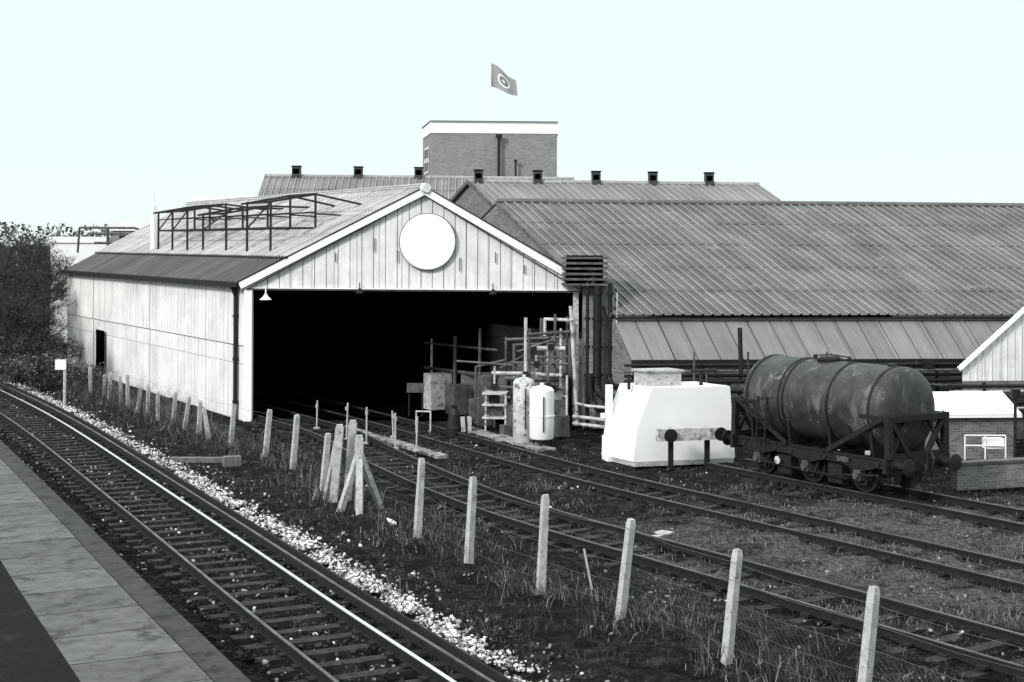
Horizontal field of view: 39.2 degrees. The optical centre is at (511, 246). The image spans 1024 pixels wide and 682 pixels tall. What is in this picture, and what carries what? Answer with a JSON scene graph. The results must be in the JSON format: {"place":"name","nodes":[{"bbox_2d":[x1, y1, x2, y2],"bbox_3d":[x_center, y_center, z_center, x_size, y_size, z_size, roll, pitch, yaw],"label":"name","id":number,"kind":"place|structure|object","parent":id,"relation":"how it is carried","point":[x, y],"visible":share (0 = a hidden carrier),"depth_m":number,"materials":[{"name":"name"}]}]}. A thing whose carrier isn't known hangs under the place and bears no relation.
{"place":"outdoors","nodes":[
{"label":"outdoors","id":0,"kind":"place"},
{"bbox_2d":[49,221,150,342],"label":"flat roof building","id":1,"kind":"structure","parent":0,"point":[88,247],"depth_m":94.00,"materials":[{"name":"grey brick"}]},
{"bbox_2d":[190,196,245,201],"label":"flat roof building","id":2,"kind":"structure","parent":0,"point":[197,198],"depth_m":94.40,"materials":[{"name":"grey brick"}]},
{"bbox_2d":[421,120,557,176],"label":"brick tower","id":3,"kind":"structure","parent":0,"point":[494,148],"depth_m":90.14,"materials":[{"name":"brick"}]},
{"bbox_2d":[424,146,428,173],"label":"side windows","id":4,"kind":"structure","parent":3,"relation":"in","point":[426,151],"depth_m":92.49,"materials":[{"name":"white glass"}]},
{"bbox_2d":[490,63,517,120],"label":"flag","id":5,"kind":"object","parent":3,"relation":"on","point":[500,79],"visible":0.97,"depth_m":92.03,"materials":[{"name":"fabric"}]},
{"bbox_2d":[0,246,1023,681],"bbox_3d":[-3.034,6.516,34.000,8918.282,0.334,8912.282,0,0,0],"label":"ground","id":6,"kind":"structure","parent":0,"point":[648,646],"depth_m":30.07,"materials":[{"name":"plant"}]},
{"bbox_2d":[0,332,29,371],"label":"hedge bush","id":7,"kind":"object","parent":6,"relation":"on","point":[16,350],"visible":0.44,"depth_m":66.86,"materials":[{"name":"black plant"}]},
{"bbox_2d":[0,355,49,392],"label":"hedge bush","id":8,"kind":"object","parent":6,"relation":"on","point":[15,371],"visible":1,"depth_m":62.71,"materials":[{"name":"grey plant"}]},
{"bbox_2d":[0,256,51,345],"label":"bare tree","id":9,"kind":"object","parent":6,"relation":"on","point":[19,290],"visible":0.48,"depth_m":69.77,"materials":[{"name":"grey plant"}]},
{"bbox_2d":[7,347,57,387],"bbox_3d":[-21.475,5.478,64.967,2.781,1.857,2.373,0,0,0],"label":"hedge bush","id":10,"kind":"object","parent":6,"relation":"on","point":[40,364],"visible":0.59,"depth_m":64.62,"materials":[{"name":"grey plant"}]},
{"bbox_2d":[0,231,69,345],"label":"bare tree","id":11,"kind":"object","parent":6,"relation":"on","point":[10,248],"visible":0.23,"depth_m":90.44,"materials":[{"name":"grey plant"}]},
{"bbox_2d":[2,331,70,365],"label":"hedge bush","id":12,"kind":"object","parent":6,"relation":"on","point":[35,347],"visible":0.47,"depth_m":68.89,"materials":[{"name":"grey plant"}]},
{"bbox_2d":[0,273,75,381],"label":"bare tree","id":13,"kind":"object","parent":6,"relation":"on","point":[33,321],"visible":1,"depth_m":66.87,"materials":[{"name":"black plant"}]},
{"bbox_2d":[0,244,76,339],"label":"bare tree","id":14,"kind":"object","parent":6,"relation":"on","point":[34,289],"visible":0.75,"depth_m":74.72,"materials":[{"name":"black plant"}]},
{"bbox_2d":[0,226,76,343],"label":"bare tree","id":15,"kind":"object","parent":6,"relation":"on","point":[23,251],"visible":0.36,"depth_m":79.75,"materials":[{"name":"black plant"}]},
{"bbox_2d":[20,326,83,362],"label":"hedge bush","id":16,"kind":"object","parent":6,"relation":"on","point":[76,350],"visible":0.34,"depth_m":73.47,"materials":[{"name":"grey plant"}]},
{"bbox_2d":[0,220,112,287],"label":"distant trees","id":17,"kind":"object","parent":6,"relation":"on","point":[12,232],"visible":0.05,"depth_m":177.28,"materials":[{"name":"plant"}]},
{"bbox_2d":[39,348,80,388],"bbox_3d":[-20.219,5.556,64.756,2.186,2.212,2.285,0,0,0],"label":"hedge bush","id":18,"kind":"object","parent":6,"relation":"on","point":[58,373],"visible":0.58,"depth_m":64.44,"materials":[{"name":"grey plant"}]},
{"bbox_2d":[66,359,106,390],"bbox_3d":[-18.812,5.689,63.399,1.939,1.447,2.288,0,0,0],"label":"hedge bush","id":19,"kind":"object","parent":6,"relation":"on","point":[75,372],"visible":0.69,"depth_m":63.16,"materials":[{"name":"grey plant"}]},
{"bbox_2d":[88,367,92,394],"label":"concrete fence post","id":20,"kind":"object","parent":6,"relation":"on","point":[89,376],"visible":0.76,"depth_m":62.15,"materials":[{"name":"grey concrete"}]},
{"bbox_2d":[102,374,105,397],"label":"concrete fence post","id":21,"kind":"object","parent":6,"relation":"on","point":[104,383],"visible":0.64,"depth_m":60.85,"materials":[{"name":"grey concrete"}]},
{"bbox_2d":[77,226,139,252],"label":"overhead pipework","id":22,"kind":"object","parent":6,"relation":"on","point":[107,233],"visible":0.39,"depth_m":85.94,"materials":[{"name":"grey metal"}]},
{"bbox_2d":[107,372,111,401],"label":"concrete fence post","id":23,"kind":"object","parent":6,"relation":"on","point":[109,377],"visible":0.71,"depth_m":59.54,"materials":[{"name":"grey concrete"}]},
{"bbox_2d":[118,376,122,405],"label":"concrete fence post","id":24,"kind":"object","parent":6,"relation":"on","point":[119,381],"visible":0.6,"depth_m":58.25,"materials":[{"name":"grey concrete"}]},
{"bbox_2d":[0,440,250,681],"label":"station platform","id":25,"kind":"structure","parent":6,"relation":"on","point":[81,600],"depth_m":21.74,"materials":[{"name":"concrete"}]},
{"bbox_2d":[126,375,129,407],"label":"concrete fence post","id":26,"kind":"object","parent":6,"relation":"on","point":[127,385],"visible":0.76,"depth_m":56.94,"materials":[{"name":"grey concrete"}]},
{"bbox_2d":[136,388,141,412],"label":"concrete fence post","id":27,"kind":"object","parent":6,"relation":"on","point":[139,396],"visible":0.69,"depth_m":55.65,"materials":[{"name":"grey concrete"}]},
{"bbox_2d":[145,385,150,415],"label":"concrete fence post","id":28,"kind":"object","parent":6,"relation":"on","point":[148,392],"visible":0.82,"depth_m":54.44,"materials":[{"name":"grey concrete"}]},
{"bbox_2d":[156,391,159,420],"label":"concrete fence post","id":29,"kind":"object","parent":6,"relation":"on","point":[157,394],"visible":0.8,"depth_m":53.15,"materials":[{"name":"grey concrete"}]},
{"bbox_2d":[171,391,177,426],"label":"concrete fence post","id":30,"kind":"object","parent":6,"relation":"on","point":[174,400],"visible":0.6,"depth_m":51.75,"materials":[{"name":"grey concrete"}]},
{"bbox_2d":[183,396,190,429],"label":"concrete fence post","id":31,"kind":"object","parent":6,"relation":"on","point":[187,408],"visible":0.89,"depth_m":50.45,"materials":[{"name":"grey concrete"}]},
{"bbox_2d":[196,400,202,433],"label":"concrete fence post","id":32,"kind":"object","parent":6,"relation":"on","point":[199,412],"visible":0.82,"depth_m":49.15,"materials":[{"name":"grey concrete"}]},
{"bbox_2d":[169,455,240,467],"bbox_3d":[-9.089,6.303,42.552,2.289,0.300,1.176,0,0,0],"label":"fallen sleeper","id":33,"kind":"object","parent":6,"relation":"on","point":[229,461],"visible":0.89,"depth_m":42.86,"materials":[{"name":"grey concrete"}]},
{"bbox_2d":[202,408,211,441],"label":"concrete fence post","id":34,"kind":"object","parent":6,"relation":"on","point":[205,418],"visible":0.8,"depth_m":47.85,"materials":[{"name":"grey concrete"}]},
{"bbox_2d":[228,404,236,446],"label":"concrete fence post","id":35,"kind":"object","parent":6,"relation":"on","point":[233,417],"visible":0.82,"depth_m":46.55,"materials":[{"name":"grey concrete"}]},
{"bbox_2d":[0,380,513,681],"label":"railway track","id":36,"kind":"structure","parent":6,"relation":"on","point":[412,663],"depth_m":27.99,"materials":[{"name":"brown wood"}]},
{"bbox_2d":[262,409,271,457],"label":"concrete fence post","id":37,"kind":"object","parent":6,"relation":"on","point":[267,433],"visible":0.87,"depth_m":44.34,"materials":[{"name":"grey concrete"}]},
{"bbox_2d":[0,378,568,681],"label":"ballast shoulder","id":38,"kind":"object","parent":6,"relation":"on","point":[349,574],"visible":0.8,"depth_m":29.14},
{"bbox_2d":[55,360,65,404],"bbox_3d":[-18.179,5.480,57.867,0.424,1.850,0.154,0,0,-6],"label":"lineside sign","id":39,"kind":"object","parent":38,"relation":"on","point":[60,364],"visible":0.93,"depth_m":57.81,"materials":[{"name":"white metal"}]},
{"bbox_2d":[290,414,299,469],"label":"concrete fence post","id":40,"kind":"object","parent":6,"relation":"on","point":[294,445],"visible":0.96,"depth_m":42.34,"materials":[{"name":"grey concrete"}]},
{"bbox_2d":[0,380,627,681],"bbox_3d":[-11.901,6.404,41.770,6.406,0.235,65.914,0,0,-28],"label":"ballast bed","id":41,"kind":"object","parent":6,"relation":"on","point":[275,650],"visible":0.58,"depth_m":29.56,"materials":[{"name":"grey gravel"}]},
{"bbox_2d":[313,400,319,428],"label":"marker post","id":42,"kind":"object","parent":6,"relation":"on","point":[316,427],"visible":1,"depth_m":50.98,"materials":[{"name":"metal"}]},
{"bbox_2d":[60,183,582,425],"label":"loading shed","id":43,"kind":"structure","parent":6,"relation":"on","point":[356,305],"depth_m":59.03,"materials":[{"name":"metal"}]},
{"bbox_2d":[150,187,156,249],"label":"vent pole","id":44,"kind":"object","parent":43,"relation":"on","point":[153,238],"visible":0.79,"depth_m":68.46,"materials":[{"name":"white metal"}]},
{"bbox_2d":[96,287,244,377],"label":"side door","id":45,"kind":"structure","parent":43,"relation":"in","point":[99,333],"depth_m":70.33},
{"bbox_2d":[153,193,361,251],"bbox_3d":[-11.281,-0.894,61.060,3.152,2.331,16.931,0,0,-30],"label":"steel roof framework","id":46,"kind":"object","parent":43,"relation":"on","point":[228,210],"visible":0.98,"depth_m":59.21,"materials":[{"name":"black metal"}]},
{"bbox_2d":[319,433,330,490],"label":"concrete fence post","id":47,"kind":"object","parent":6,"relation":"on","point":[325,458],"visible":0.87,"depth_m":38.14,"materials":[{"name":"grey concrete"}]},
{"bbox_2d":[323,424,343,502],"bbox_3d":[-4.548,5.554,36.681,0.405,2.095,0.904,0,0,-19],"label":"concrete strainer post","id":48,"kind":"object","parent":6,"relation":"on","point":[333,478],"visible":0.79,"depth_m":36.30,"materials":[{"name":"grey concrete"}]},
{"bbox_2d":[344,403,348,438],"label":"marker post","id":49,"kind":"object","parent":6,"relation":"on","point":[347,407],"visible":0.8,"depth_m":47.98,"materials":[{"name":"metal"}]},
{"bbox_2d":[344,420,356,500],"bbox_3d":[-4.159,5.522,36.900,0.340,2.127,0.200,0,0,0],"label":"concrete strainer post","id":50,"kind":"object","parent":6,"relation":"on","point":[352,429],"visible":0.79,"depth_m":36.80,"materials":[{"name":"grey concrete"}]},
{"bbox_2d":[336,435,383,514],"bbox_3d":[-3.493,5.639,35.285,1.377,1.954,0.990,0,0,-40],"label":"concrete strainer post","id":51,"kind":"object","parent":6,"relation":"on","point":[358,467],"visible":0.77,"depth_m":35.39,"materials":[{"name":"grey concrete"}]},
{"bbox_2d":[364,407,368,443],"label":"marker post","id":52,"kind":"object","parent":6,"relation":"on","point":[366,414],"visible":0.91,"depth_m":47.17,"materials":[{"name":"metal"}]},
{"bbox_2d":[390,411,393,437],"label":"marker post","id":53,"kind":"object","parent":6,"relation":"on","point":[392,436],"visible":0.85,"depth_m":48.78,"materials":[{"name":"metal"}]},
{"bbox_2d":[387,519,396,525],"bbox_3d":[-2.794,6.377,33.300,0.243,0.185,0.162,0,0,0],"label":"white rock","id":54,"kind":"object","parent":6,"relation":"on","point":[390,521],"visible":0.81,"depth_m":33.24,"materials":[{"name":"white stone"}]},
{"bbox_2d":[394,413,398,448],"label":"marker post","id":55,"kind":"object","parent":6,"relation":"on","point":[395,418],"visible":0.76,"depth_m":45.98,"materials":[{"name":"metal"}]},
{"bbox_2d":[407,383,423,415],"bbox_3d":[-3.630,5.806,54.025,0.650,1.350,0.100,0,0,0],"label":"notice board","id":56,"kind":"object","parent":6,"relation":"on","point":[415,387],"visible":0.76,"depth_m":53.98,"materials":[{"name":"metal"}]},
{"bbox_2d":[413,458,424,537],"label":"concrete fence post","id":57,"kind":"object","parent":6,"relation":"on","point":[418,514],"visible":0.91,"depth_m":32.30,"materials":[{"name":"grey concrete"}]},
{"bbox_2d":[415,410,430,432],"bbox_3d":[-3.082,6.095,49.950,0.568,0.778,0.058,0,0,11],"label":"tubular hoop rail","id":58,"kind":"object","parent":6,"relation":"on","point":[416,419],"visible":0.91,"depth_m":49.92,"materials":[{"name":"white metal"}]},
{"bbox_2d":[348,425,555,458],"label":"concrete walkway","id":59,"kind":"structure","parent":6,"relation":"on","point":[480,432],"depth_m":47.07,"materials":[{"name":"grey concrete"}]},
{"bbox_2d":[413,416,419,451],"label":"marker post","id":60,"kind":"object","parent":59,"relation":"on","point":[416,449],"visible":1,"depth_m":45.48,"materials":[{"name":"metal"}]},
{"bbox_2d":[482,390,508,430],"bbox_3d":[-0.581,5.817,50.850,0.851,1.360,0.951,0,0,6],"label":"equipment stand","id":61,"kind":"object","parent":59,"relation":"on","point":[494,404],"visible":0.92,"depth_m":50.61,"materials":[{"name":"metal"}]},
{"bbox_2d":[512,374,534,442],"bbox_3d":[0.392,5.367,47.486,0.760,2.270,0.787,0,0,0],"label":"storage cylinder","id":62,"kind":"object","parent":59,"relation":"on","point":[523,385],"visible":0.82,"depth_m":47.18,"materials":[{"name":"metal"}]},
{"bbox_2d":[529,383,554,446],"bbox_3d":[0.971,5.470,46.786,0.840,2.070,0.867,0,0,0],"label":"silver storage tank","id":63,"kind":"object","parent":59,"relation":"on","point":[541,421],"visible":1,"depth_m":46.46,"materials":[{"name":"metal"}]},
{"bbox_2d":[447,404,467,436],"bbox_3d":[-1.861,5.942,49.200,0.740,1.102,0.500,0,0,0],"label":"standpipe valve","id":64,"kind":"object","parent":6,"relation":"on","point":[454,425],"visible":0.98,"depth_m":49.01,"materials":[{"name":"metal"}]},
{"bbox_2d":[464,476,476,563],"bbox_3d":[-0.856,5.660,29.510,0.213,1.886,0.167,0,0,-36],"label":"concrete fence post","id":65,"kind":"object","parent":6,"relation":"on","point":[470,520],"visible":0.91,"depth_m":29.46,"materials":[{"name":"grey concrete"}]},
{"bbox_2d":[3,373,940,681],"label":"trackside weeds","id":66,"kind":"object","parent":6,"relation":"on","point":[109,403],"visible":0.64,"depth_m":30.59,"materials":[{"name":"plant"}]},
{"bbox_2d":[41,357,945,681],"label":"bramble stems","id":67,"kind":"object","parent":6,"relation":"on","point":[119,391],"visible":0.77,"depth_m":46.14,"materials":[{"name":"plant"}]},
{"bbox_2d":[423,372,569,436],"bbox_3d":[-1.305,5.593,52.539,3.460,1.826,9.234,0,0,-38],"label":"pump machinery","id":68,"kind":"object","parent":6,"relation":"on","point":[441,391],"visible":0.54,"depth_m":53.31,"materials":[{"name":"metal"}]},
{"bbox_2d":[423,314,570,427],"bbox_3d":[-1.371,4.443,53.637,2.540,4.100,9.438,0,0,-41],"label":"process pipework","id":69,"kind":"object","parent":6,"relation":"on","point":[554,377],"visible":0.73,"depth_m":51.56,"materials":[{"name":"metal"}]},
{"bbox_2d":[51,352,1023,681],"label":"wire fence","id":70,"kind":"object","parent":6,"relation":"on","point":[671,586],"visible":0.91,"depth_m":23.03,"materials":[{"name":"grey metal"}]},
{"bbox_2d":[535,494,548,594],"bbox_3d":[0.567,5.633,26.991,0.210,1.959,0.192,0,0,-20],"label":"concrete fence post","id":71,"kind":"object","parent":6,"relation":"on","point":[542,548],"visible":0.89,"depth_m":26.93,"materials":[{"name":"grey concrete"}]},
{"bbox_2d":[110,424,1023,681],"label":"yard stones","id":72,"kind":"object","parent":6,"relation":"on","point":[845,630],"visible":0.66,"depth_m":29.27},
{"bbox_2d":[145,390,1023,681],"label":"siding track","id":73,"kind":"structure","parent":6,"relation":"on","point":[907,638],"depth_m":28.74,"materials":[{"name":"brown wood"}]},
{"bbox_2d":[600,385,613,461],"bbox_3d":[3.072,5.366,43.800,0.751,2.300,0.500,0,0,-17],"label":"white post","id":74,"kind":"object","parent":6,"relation":"on","point":[607,438],"visible":0.76,"depth_m":43.70,"materials":[{"name":"white metal"}]},
{"bbox_2d":[615,518,635,619],"bbox_3d":[1.984,5.701,25.289,0.275,1.835,0.265,0,0,-33],"label":"concrete fence post","id":75,"kind":"object","parent":6,"relation":"on","point":[627,553],"visible":0.91,"depth_m":25.23,"materials":[{"name":"grey concrete"}]},
{"bbox_2d":[583,530,674,589],"bbox_3d":[2.344,6.137,30.025,0.589,0.758,5.873,0,0,22],"label":"timber debris","id":76,"kind":"object","parent":6,"relation":"on","point":[666,532],"visible":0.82,"depth_m":27.31,"materials":[{"name":"wood"}]},
{"bbox_2d":[253,385,1023,592],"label":"siding track","id":77,"kind":"structure","parent":6,"relation":"on","point":[808,536],"depth_m":35.31,"materials":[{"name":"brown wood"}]},
{"bbox_2d":[601,368,734,466],"bbox_3d":[4.751,5.120,43.698,3.694,2.810,1.659,0,0,-17],"label":"white painted housing","id":78,"kind":"object","parent":6,"relation":"on","point":[647,402],"visible":0.98,"depth_m":43.07,"materials":[{"name":"metal"}]},
{"bbox_2d":[455,186,891,319],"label":"gables","id":79,"kind":"object","parent":6,"relation":"on","point":[470,199],"visible":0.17,"depth_m":67.99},
{"bbox_2d":[453,179,875,267],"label":"roof","id":80,"kind":"structure","parent":79,"relation":"on","point":[492,190],"depth_m":68.14,"materials":[{"name":"grey metal"}]},
{"bbox_2d":[449,180,493,206],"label":"verge","id":81,"kind":"structure","parent":80,"relation":"attached to","point":[476,190],"depth_m":67.59,"materials":[{"name":"grey metal"}]},
{"bbox_2d":[291,165,714,185],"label":"roof vents","id":82,"kind":"object","parent":80,"relation":"on","point":[537,176],"visible":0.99,"depth_m":68.88,"materials":[{"name":"metal"}]},
{"bbox_2d":[656,426,725,468],"bbox_3d":[5.245,5.912,42.154,2.110,1.230,0.552,0,0,-16],"label":"buffer stop","id":83,"kind":"object","parent":6,"relation":"on","point":[706,434],"visible":0.92,"depth_m":42.10,"materials":[{"name":"wood"}]},
{"bbox_2d":[482,206,961,428],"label":"brick walls","id":84,"kind":"structure","parent":6,"relation":"on","point":[496,334],"depth_m":53.47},
{"bbox_2d":[494,201,612,316],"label":"verge trim","id":85,"kind":"structure","parent":84,"relation":"attached to","point":[528,234],"depth_m":55.77,"materials":[{"name":"black metal"}]},
{"bbox_2d":[481,198,1023,314],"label":"roof","id":86,"kind":"structure","parent":84,"relation":"on","point":[705,257],"depth_m":55.86,"materials":[{"name":"grey metal"}]},
{"bbox_3d":[21.614,2.214,53.840,12.711,4.012,10.138,0,0,0],"label":"roof","id":87,"kind":"object","parent":86,"relation":"attached to","visible":0},
{"bbox_2d":[957,307,1023,370],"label":"bargeboards","id":88,"kind":"object","parent":87,"relation":"attached to","point":[989,341],"visible":1,"depth_m":48.82,"materials":[{"name":"white paint"}]},
{"bbox_2d":[962,314,1023,380],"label":"gable cladding","id":89,"kind":"structure","parent":87,"relation":"attached to","point":[1000,357],"depth_m":49.06,"materials":[{"name":"white wood"}]},
{"bbox_2d":[613,319,1009,359],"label":"cladding","id":90,"kind":"structure","parent":84,"relation":"attached to","point":[676,339],"depth_m":51.32,"materials":[{"name":"grey metal"}]},
{"bbox_2d":[615,317,1011,363],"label":"gutters","id":91,"kind":"object","parent":84,"relation":"attached to","point":[730,361],"visible":0.56,"depth_m":51.06,"materials":[{"name":"metal"}]},
{"bbox_2d":[720,548,742,665],"bbox_3d":[3.439,5.685,22.565,0.292,1.874,0.227,0,0,-39],"label":"concrete fence post","id":92,"kind":"object","parent":6,"relation":"on","point":[729,629],"visible":0.93,"depth_m":22.52,"materials":[{"name":"grey concrete"}]},
{"bbox_2d":[624,328,961,413],"bbox_3d":[13.076,4.692,50.395,18.510,3.753,0.896,0,0,-7],"label":"pipe rack","id":93,"kind":"object","parent":6,"relation":"on","point":[935,387],"visible":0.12,"depth_m":49.89,"materials":[{"name":"metal"}]},
{"bbox_2d":[706,458,1023,531],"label":"siding track","id":94,"kind":"structure","parent":6,"relation":"on","point":[839,491],"depth_m":37.04,"materials":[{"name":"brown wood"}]},
{"bbox_2d":[722,354,961,492],"bbox_3d":[8.757,4.641,38.988,2.465,3.430,6.740,0,0,-33],"label":"tank wagon","id":95,"kind":"object","parent":94,"relation":"on","point":[864,417],"visible":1,"depth_m":37.69,"materials":[{"name":"grey metal"}]},
{"bbox_2d":[857,586,879,681],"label":"concrete fence post","id":96,"kind":"object","parent":6,"relation":"on","point":[866,663],"visible":1,"depth_m":19.92,"materials":[{"name":"grey concrete"}]},
{"bbox_2d":[925,391,1021,458],"bbox_3d":[14.420,5.686,45.925,3.700,1.780,3.650,0,0,0],"label":"brick hut","id":97,"kind":"object","parent":6,"relation":"on","point":[981,412],"visible":0.52,"depth_m":44.51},
{"bbox_2d":[964,435,1005,459],"bbox_3d":[13.968,6.064,42.577,1.244,1.019,0.399,0,0,0],"label":"white handrail","id":98,"kind":"object","parent":6,"relation":"on","point":[992,442],"visible":0.82,"depth_m":42.43,"materials":[{"name":"metal"}]},
{"bbox_2d":[951,457,1023,490],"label":"brick retaining wall","id":99,"kind":"structure","parent":6,"relation":"on","point":[989,473],"depth_m":38.96,"materials":[{"name":"grey brick"}]},
{"bbox_2d":[962,381,1023,438],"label":"pipes","id":100,"kind":"object","parent":6,"relation":"on","point":[1020,428],"visible":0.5,"depth_m":49.11,"materials":[{"name":"grey metal"}]},
{"bbox_2d":[1010,389,1020,457],"bbox_3d":[15.553,5.457,43.750,0.952,2.250,0.294,0,0,-28],"label":"vent standpipe","id":101,"kind":"object","parent":6,"relation":"on","point":[1015,394],"visible":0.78,"depth_m":43.56,"materials":[{"name":"metal"}]},
{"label":"rear walls","id":102,"kind":"object","parent":6,"relation":"on","visible":0},
{"bbox_2d":[258,174,573,198],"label":"roof","id":103,"kind":"structure","parent":102,"relation":"on","point":[447,187],"depth_m":81.92,"materials":[{"name":"grey metal"}]},
{"bbox_2d":[0,0,1023,245],"label":"sky","id":104,"kind":"structure","parent":0,"point":[104,104],"materials":[{"name":"white"}]},
{"bbox_2d":[543,255,743,429],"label":"pipes","id":105,"kind":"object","parent":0,"point":[586,272],"depth_m":51.03,"materials":[{"name":"grey metal"}]},
{"bbox_2d":[954,382,1023,413],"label":"wall pipes","id":106,"kind":"object","parent":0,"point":[984,385],"depth_m":48.73,"materials":[{"name":"metal"}]}
]}

